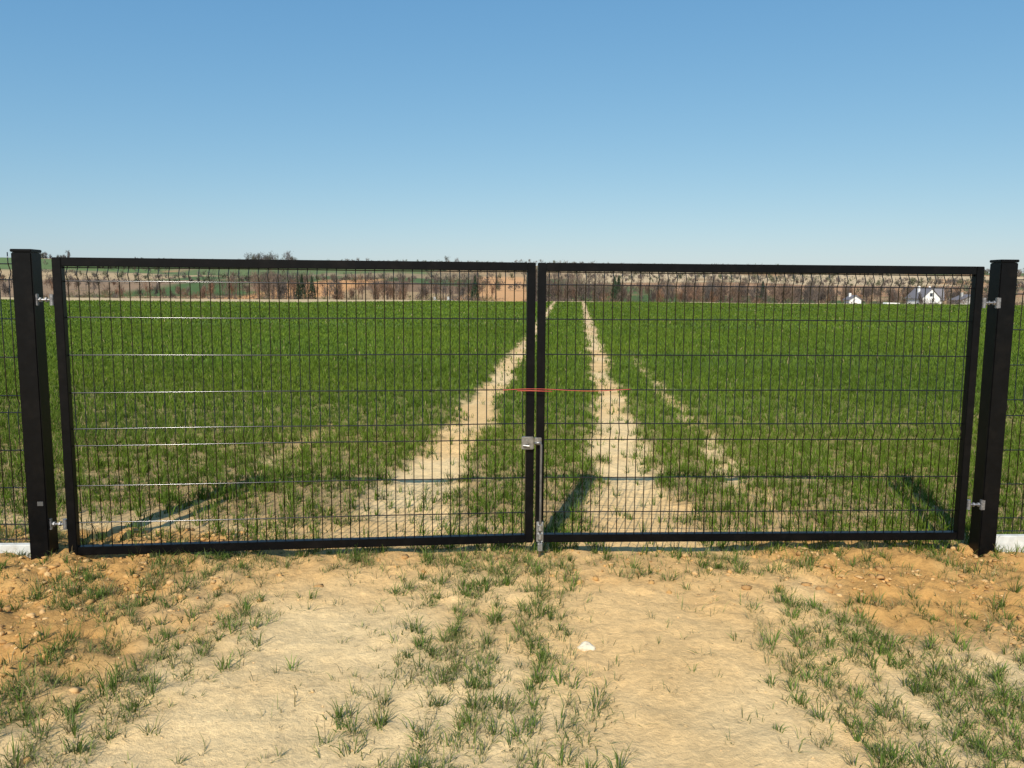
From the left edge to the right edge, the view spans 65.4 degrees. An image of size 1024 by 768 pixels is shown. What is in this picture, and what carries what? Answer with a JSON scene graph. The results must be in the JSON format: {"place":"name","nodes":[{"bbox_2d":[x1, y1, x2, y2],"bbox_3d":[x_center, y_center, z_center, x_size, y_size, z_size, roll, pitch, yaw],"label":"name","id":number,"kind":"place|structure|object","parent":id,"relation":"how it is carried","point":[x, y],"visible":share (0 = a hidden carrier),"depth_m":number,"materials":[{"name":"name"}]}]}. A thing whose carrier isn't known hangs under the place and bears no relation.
{"place":"outdoors","nodes":[
{"label":"outdoors","id":0,"kind":"place"},
{"bbox_2d":[0,257,1023,767],"bbox_3d":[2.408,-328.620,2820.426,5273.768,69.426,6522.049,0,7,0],"label":"ground","id":1,"kind":"structure","parent":0,"point":[706,711],"depth_m":3.60,"materials":[{"name":"soil"}]},
{"bbox_2d":[0,543,30,557],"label":"concrete fence base","id":2,"kind":"object","parent":1,"relation":"on","point":[17,547],"depth_m":4.23,"materials":[{"name":"white concrete"}]},
{"bbox_2d":[0,252,29,540],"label":"wire fence","id":3,"kind":"object","parent":2,"relation":"on","point":[10,450],"visible":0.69,"depth_m":4.18,"materials":[{"name":"black metal"}]},
{"bbox_2d":[10,249,58,559],"bbox_3d":[-2.480,0.278,4.167,0.105,1.939,0.107,0,7,-3],"label":"gate post","id":4,"kind":"object","parent":1,"relation":"on","point":[33,381],"visible":0.83,"depth_m":4.11,"materials":[{"name":"black metal"}]},
{"bbox_2d":[35,257,1000,556],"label":"double swing gate","id":5,"kind":"structure","parent":4,"relation":"attached to","point":[533,477],"depth_m":4.38,"materials":[{"name":"black metal"}]},
{"bbox_2d":[507,389,630,391],"bbox_3d":[0.300,0.034,4.366,0.700,0.018,0.024,0,7,-1],"label":"red cord","id":6,"kind":"object","parent":5,"relation":"attached to","point":[559,389],"visible":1,"depth_m":4.37,"materials":[{"name":"red plastic"}]},
{"bbox_2d":[0,299,1023,767],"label":"field grass","id":7,"kind":"structure","parent":1,"relation":"on","point":[186,371],"depth_m":7.42,"materials":[{"name":"green plant"}]},
{"bbox_2d":[0,261,1023,304],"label":"distant tree line","id":8,"kind":"object","parent":1,"relation":"on","point":[552,293],"visible":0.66,"depth_m":287.52,"materials":[{"name":"brown plant"}]},
{"bbox_2d":[0,506,1023,767],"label":"soil clods","id":9,"kind":"object","parent":1,"relation":"on","point":[406,556],"visible":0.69,"depth_m":4.04,"materials":[{"name":"brown soil"}]},
{"bbox_2d":[1,462,1023,767],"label":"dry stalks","id":10,"kind":"object","parent":1,"relation":"on","point":[487,622],"visible":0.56,"depth_m":3.47,"materials":[{"name":"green plant"}]},
{"bbox_2d":[1,257,1023,295],"bbox_3d":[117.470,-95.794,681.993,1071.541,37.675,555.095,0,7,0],"label":"hillside hedgerows","id":11,"kind":"object","parent":1,"relation":"on","point":[770,277],"visible":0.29,"depth_m":550.05,"materials":[{"name":"brown plant"}]},
{"bbox_2d":[40,250,988,272],"bbox_3d":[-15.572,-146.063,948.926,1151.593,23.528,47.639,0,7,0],"label":"ridge trees","id":12,"kind":"object","parent":1,"relation":"on","point":[266,257],"visible":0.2,"depth_m":944.59,"materials":[{"name":"green plant"}]},
{"bbox_2d":[294,274,764,301],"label":"distant conifers","id":13,"kind":"object","parent":1,"relation":"on","point":[617,289],"visible":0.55,"depth_m":296.43,"materials":[{"name":"green plant"}]},
{"bbox_2d":[577,641,595,650],"bbox_3d":[0.311,1.107,3.356,0.080,0.048,0.060,0,7,0],"label":"pale stone","id":14,"kind":"object","parent":1,"relation":"on","point":[585,646],"visible":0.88,"depth_m":3.34,"materials":[{"name":"stone"}]},
{"bbox_2d":[843,293,861,303],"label":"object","id":15,"kind":"structure","parent":1,"relation":"on","point":[850,297],"depth_m":246.65,"materials":[{"name":"tile"}]},
{"bbox_2d":[907,290,939,303],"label":"walls","id":16,"kind":"structure","parent":1,"relation":"on","point":[927,296],"depth_m":256.71,"materials":[{"name":"white paint"}]},
{"bbox_2d":[905,288,941,298],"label":"roof","id":17,"kind":"structure","parent":16,"relation":"on","point":[913,292],"depth_m":259.51,"materials":[{"name":"tile"}]},
{"bbox_2d":[951,293,970,303],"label":"grey barn","id":18,"kind":"structure","parent":1,"relation":"on","point":[961,296],"depth_m":255.44,"materials":[{"name":"tile"}]},
{"bbox_2d":[969,259,1019,556],"bbox_3d":[2.740,0.270,4.560,0.109,1.939,0.109,0,7,0],"label":"gate post","id":19,"kind":"object","parent":1,"relation":"on","point":[994,393],"visible":0.77,"depth_m":4.51,"materials":[{"name":"black metal"}]},
{"bbox_2d":[995,534,1023,552],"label":"concrete fence base","id":20,"kind":"object","parent":1,"relation":"on","point":[1007,540],"visible":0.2,"depth_m":4.63,"materials":[{"name":"white concrete"}]},
{"bbox_2d":[997,279,1023,532],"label":"wire fence","id":21,"kind":"object","parent":20,"relation":"on","point":[1010,450],"visible":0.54,"depth_m":4.58,"materials":[{"name":"black metal"}]},
{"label":"walls","id":22,"kind":"object","parent":1,"relation":"on","visible":0},
{"bbox_2d":[934,289,944,300],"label":"roof","id":23,"kind":"structure","parent":22,"relation":"on","point":[939,292],"depth_m":264.10,"materials":[{"name":"tile"}]},
{"bbox_2d":[0,0,1023,272],"label":"sky","id":24,"kind":"structure","parent":0,"point":[760,132],"materials":[{"name":"blue"}]}
]}

